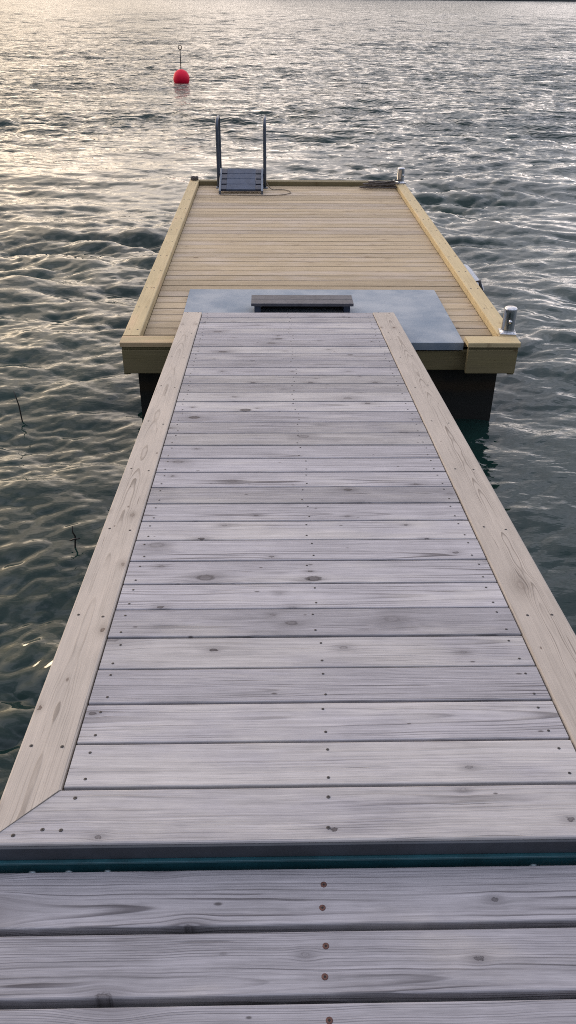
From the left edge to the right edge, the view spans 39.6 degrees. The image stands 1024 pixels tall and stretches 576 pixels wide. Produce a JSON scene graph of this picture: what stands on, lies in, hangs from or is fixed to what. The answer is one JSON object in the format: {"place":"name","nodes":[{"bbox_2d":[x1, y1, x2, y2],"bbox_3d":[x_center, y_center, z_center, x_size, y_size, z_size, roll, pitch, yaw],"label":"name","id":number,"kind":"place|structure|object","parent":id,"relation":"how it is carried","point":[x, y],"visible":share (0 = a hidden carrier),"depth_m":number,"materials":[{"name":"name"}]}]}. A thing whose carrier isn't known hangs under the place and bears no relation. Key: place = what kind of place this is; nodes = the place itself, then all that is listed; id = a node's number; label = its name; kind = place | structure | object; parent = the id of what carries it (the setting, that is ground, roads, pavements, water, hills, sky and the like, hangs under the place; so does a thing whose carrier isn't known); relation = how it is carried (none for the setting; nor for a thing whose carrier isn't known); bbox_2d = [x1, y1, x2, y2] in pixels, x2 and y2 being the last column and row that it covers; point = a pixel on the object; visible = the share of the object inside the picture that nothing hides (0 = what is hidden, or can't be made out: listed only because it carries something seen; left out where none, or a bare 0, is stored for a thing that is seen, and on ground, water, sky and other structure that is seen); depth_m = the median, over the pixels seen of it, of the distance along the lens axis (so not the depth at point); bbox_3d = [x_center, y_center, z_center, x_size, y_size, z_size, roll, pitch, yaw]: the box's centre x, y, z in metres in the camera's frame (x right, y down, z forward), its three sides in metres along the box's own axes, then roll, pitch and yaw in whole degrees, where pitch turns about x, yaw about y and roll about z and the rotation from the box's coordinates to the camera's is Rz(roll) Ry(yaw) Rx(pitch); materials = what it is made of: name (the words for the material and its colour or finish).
{"place":"outdoors","nodes":[
{"label":"outdoors","id":0,"kind":"place"},
{"bbox_2d":[191,176,197,180],"bbox_3d":[-1.012,-3.607,8.650,0.087,0.044,0.070,0,33,-1],"label":"bollard","id":1,"kind":"object","parent":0,"point":[193,178],"visible":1,"depth_m":8.63,"materials":[{"name":"grey metal"}]},
{"bbox_2d":[0,0,575,799],"bbox_3d":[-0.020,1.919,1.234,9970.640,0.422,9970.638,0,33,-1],"label":"water","id":2,"kind":"structure","parent":0,"point":[462,112],"depth_m":12.08,"materials":[{"name":"grey liquid"}]},
{"bbox_2d":[14,392,22,421],"bbox_3d":[-1.650,-0.439,5.034,0.036,0.701,0.018,0,33,-1],"label":"twig","id":3,"kind":"object","parent":2,"relation":"in","point":[19,408],"visible":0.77,"depth_m":4.91,"materials":[{"name":"brown wood"}]},
{"bbox_2d":[69,526,79,546],"bbox_3d":[-1.013,0.328,3.926,0.051,0.621,0.019,0,33,-1],"label":"twig","id":4,"kind":"object","parent":2,"relation":"in","point":[74,538],"visible":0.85,"depth_m":3.79,"materials":[{"name":"brown wood"}]},
{"bbox_2d":[173,45,189,83],"bbox_3d":[-3.196,-13.280,23.845,0.490,1.121,0.490,0,33,-1],"label":"mooring buoy","id":5,"kind":"object","parent":2,"relation":"on","point":[180,76],"visible":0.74,"depth_m":23.83,"materials":[{"name":"red plastic"}]},
{"bbox_2d":[0,865,575,1023],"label":"fixed pier","id":6,"kind":"structure","parent":2,"relation":"in","point":[460,945],"depth_m":1.34,"materials":[{"name":"grey wood"}]},
{"bbox_2d":[119,179,520,420],"bbox_3d":[0.140,-1.925,6.915,2.320,0.897,4.896,0,33,-1],"label":"floating pontoon","id":7,"kind":"object","parent":2,"relation":"on","point":[370,250],"visible":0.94,"depth_m":5.91,"materials":[{"name":"brown wood"}]},
{"bbox_2d":[215,115,267,194],"bbox_3d":[-0.495,-3.383,8.639,0.550,1.572,0.746,0,33,-1],"label":"bathing ladder","id":8,"kind":"object","parent":7,"relation":"attached to","point":[229,179],"visible":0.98,"depth_m":8.39,"materials":[{"name":"metal"}]},
{"bbox_2d":[220,182,290,195],"bbox_3d":[-0.308,-3.313,8.257,0.717,0.071,0.361,-21,39,-30],"label":"mooring rope","id":9,"kind":"object","parent":7,"relation":"on","point":[262,195],"visible":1,"depth_m":8.21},
{"bbox_2d":[0,312,575,872],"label":"gangway","id":10,"kind":"object","parent":7,"relation":"on","point":[316,620],"visible":1,"depth_m":1.95,"materials":[{"name":"grey wood"}]},
{"bbox_2d":[251,295,353,312],"bbox_3d":[0.089,-1.335,5.162,0.650,0.078,0.176,0,33,-1],"label":"step","id":11,"kind":"object","parent":7,"relation":"on","point":[344,303],"visible":0.99,"depth_m":5.13,"materials":[{"name":"wood"}]},
{"bbox_2d":[359,179,401,188],"bbox_3d":[1.005,-3.511,8.557,0.488,0.094,0.164,0,33,-1],"label":"mooring rope","id":12,"kind":"object","parent":7,"relation":"on","point":[383,184],"visible":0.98,"depth_m":8.52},
{"bbox_2d":[395,167,405,183],"bbox_3d":[1.210,-3.610,8.577,0.096,0.158,0.132,-11,35,-18],"label":"mooring bollard","id":13,"kind":"object","parent":7,"relation":"on","point":[401,173],"visible":0.98,"depth_m":8.55,"materials":[{"name":"metal"}]},
{"bbox_2d":[464,264,483,291],"bbox_3d":[1.379,-1.773,6.048,0.110,0.149,0.701,0,33,-1],"label":"boat fender","id":14,"kind":"object","parent":7,"relation":"on","point":[475,277],"visible":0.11,"depth_m":5.95,"materials":[{"name":"white plastic"}]},
{"bbox_2d":[498,305,517,335],"bbox_3d":[1.309,-1.137,4.735,0.096,0.158,0.132,4,33,5],"label":"mooring bollard","id":15,"kind":"object","parent":7,"relation":"on","point":[507,328],"visible":1,"depth_m":4.71,"materials":[{"name":"metal"}]},
{"bbox_2d":[460,0,575,1],"bbox_3d":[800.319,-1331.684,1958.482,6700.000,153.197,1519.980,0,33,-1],"label":"hills","id":16,"kind":"structure","parent":0,"point":[525,0],"depth_m":1450.88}
]}

